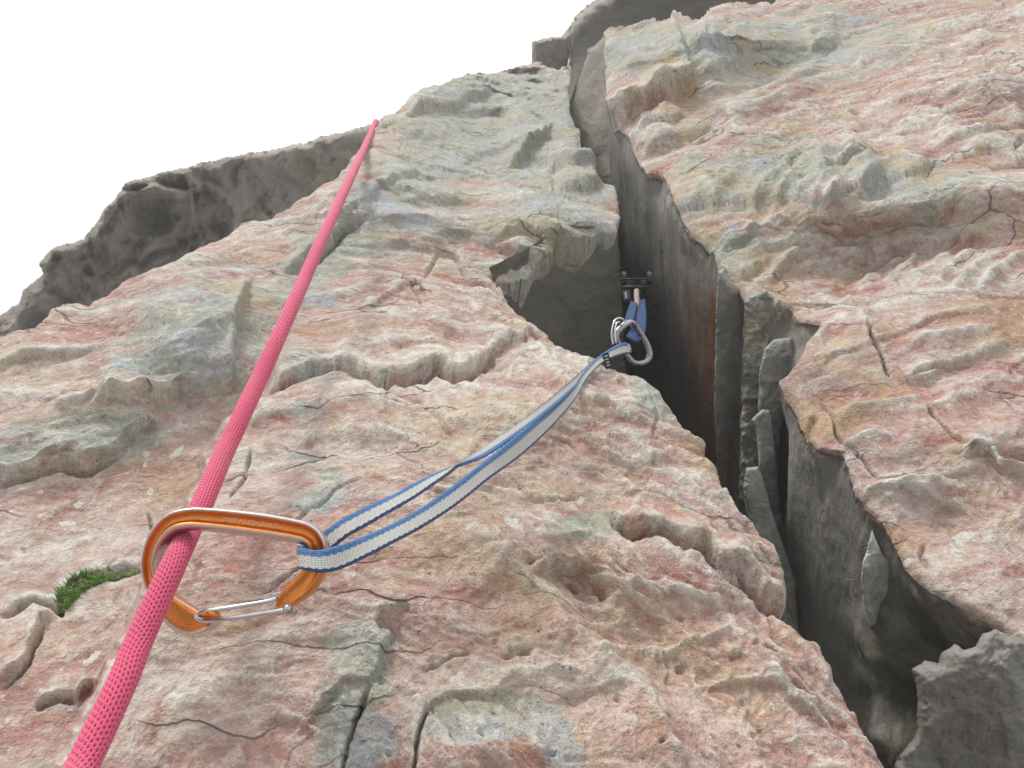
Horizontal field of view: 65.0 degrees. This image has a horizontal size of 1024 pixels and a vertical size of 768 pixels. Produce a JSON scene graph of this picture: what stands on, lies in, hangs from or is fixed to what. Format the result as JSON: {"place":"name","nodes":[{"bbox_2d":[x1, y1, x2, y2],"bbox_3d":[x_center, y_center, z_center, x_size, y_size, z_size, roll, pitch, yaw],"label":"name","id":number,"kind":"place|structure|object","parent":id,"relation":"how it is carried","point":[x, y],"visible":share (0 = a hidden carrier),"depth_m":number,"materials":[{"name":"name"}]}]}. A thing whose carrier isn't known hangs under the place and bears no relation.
{"place":"outdoors","nodes":[
{"label":"outdoors","id":0,"kind":"place"},
{"bbox_2d":[50,565,140,617],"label":"grass","id":1,"kind":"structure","parent":0,"point":[77,592],"depth_m":0.43,"materials":[{"name":"green plant"}]},
{"bbox_2d":[0,124,371,335],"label":"outcrop","id":2,"kind":"object","parent":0,"point":[145,225],"visible":0.75,"depth_m":2.07,"materials":[{"name":"grey stone"}]},
{"bbox_2d":[0,0,594,313],"label":"sky","id":3,"kind":"structure","parent":0,"point":[97,97],"materials":[{"name":"white"}]},
{"bbox_2d":[0,40,883,767],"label":"cliff slab","id":4,"kind":"structure","parent":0,"point":[592,576],"depth_m":0.45,"materials":[{"name":"pink stone"}]},
{"bbox_2d":[532,36,572,70],"bbox_3d":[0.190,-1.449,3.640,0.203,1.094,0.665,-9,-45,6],"label":"rock block","id":5,"kind":"object","parent":4,"relation":"attached to","point":[552,52],"visible":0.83,"depth_m":3.23,"materials":[{"name":"grey stone"}]},
{"bbox_2d":[489,225,627,374],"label":"cave wall","id":6,"kind":"structure","parent":4,"relation":"attached to","point":[580,310],"depth_m":1.01,"materials":[{"name":"grey stone"}]},
{"bbox_2d":[620,272,651,342],"bbox_3d":[0.118,-0.070,0.785,0.035,0.189,0.099,-29,-50,24],"label":"cam device","id":7,"kind":"object","parent":4,"relation":"attached to","point":[627,286],"visible":0.84,"depth_m":0.83,"materials":[{"name":"blue metal"}]},
{"bbox_2d":[611,317,652,365],"bbox_3d":[0.102,-0.036,0.690,0.021,0.036,0.057,-27,-49,22],"label":"carabiner","id":8,"kind":"object","parent":7,"relation":"hanging from","point":[615,335],"visible":0.94,"depth_m":0.69,"materials":[{"name":"metal"}]},
{"bbox_2d":[296,342,631,572],"bbox_3d":[0.015,0.014,0.495,0.277,0.333,0.038,30,-54,-30],"label":"sling","id":9,"kind":"object","parent":8,"relation":"hanging from","point":[520,438],"visible":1,"depth_m":0.37,"materials":[{"name":"white fabric"}]},
{"bbox_2d":[141,507,330,635],"bbox_3d":[-0.112,0.076,0.329,0.075,0.041,0.041,-2,-45,-2],"label":"carabiner","id":10,"kind":"object","parent":9,"relation":"hanging from","point":[183,616],"visible":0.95,"depth_m":0.33,"materials":[{"name":"orange metal"}]},
{"bbox_2d":[62,119,378,767],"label":"rope","id":11,"kind":"object","parent":10,"relation":"hanging from","point":[93,741],"visible":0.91,"depth_m":0.32,"materials":[{"name":"pink fabric"}]},
{"bbox_2d":[561,0,775,99],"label":"headwall","id":12,"kind":"object","parent":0,"point":[592,22],"visible":0.23,"depth_m":3.39,"materials":[{"name":"grey stone"}]},
{"bbox_2d":[603,0,1023,767],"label":"cliff buttress","id":13,"kind":"structure","parent":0,"point":[843,180],"depth_m":0.91,"materials":[{"name":"pink stone"}]},
{"bbox_2d":[570,36,610,184],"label":"crack wall","id":14,"kind":"structure","parent":13,"relation":"attached to","point":[588,108],"depth_m":2.15,"materials":[{"name":"grey stone"}]},
{"bbox_2d":[714,268,741,487],"bbox_3d":[0.295,0.031,1.084,0.069,0.149,0.510,-8,-45,5],"label":"rock flake","id":15,"kind":"object","parent":13,"relation":"on","point":[728,320],"visible":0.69,"depth_m":0.97,"materials":[{"name":"stone"}]},
{"bbox_2d":[738,290,784,501],"bbox_3d":[0.303,0.021,0.990,0.095,0.176,0.344,-2,-45,-2],"label":"rock","id":16,"kind":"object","parent":13,"relation":"attached to","point":[758,306],"depth_m":0.90,"materials":[{"name":"grey stone"}]},
{"bbox_2d":[751,409,784,547],"bbox_3d":[0.288,0.131,0.886,0.043,0.173,0.310,-12,-45,9],"label":"rock flake","id":17,"kind":"object","parent":13,"relation":"on","point":[761,422],"visible":0.56,"depth_m":0.80,"materials":[{"name":"stone"}]},
{"bbox_2d":[743,466,798,631],"bbox_3d":[0.261,0.165,0.808,0.027,0.142,0.304,-18,-46,14],"label":"rock flake","id":18,"kind":"object","parent":13,"relation":"on","point":[758,509],"visible":0.71,"depth_m":0.72,"materials":[{"name":"stone"}]},
{"bbox_2d":[758,337,792,476],"bbox_3d":[0.309,0.046,0.925,0.080,0.183,0.273,-10,-45,6],"label":"rock flake","id":19,"kind":"object","parent":13,"relation":"on","point":[777,356],"visible":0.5,"depth_m":0.84,"materials":[{"name":"stone"}]},
{"bbox_2d":[861,529,888,626],"bbox_3d":[0.299,0.158,0.660,0.036,0.096,0.192,-21,-47,17],"label":"rock flake","id":20,"kind":"object","parent":13,"relation":"on","point":[875,572],"visible":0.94,"depth_m":0.60,"materials":[{"name":"grey stone"}]},
{"bbox_2d":[894,629,1023,767],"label":"boulder","id":21,"kind":"object","parent":13,"relation":"on","point":[970,708],"visible":0.98,"depth_m":0.43,"materials":[{"name":"grey stone"}]}
]}

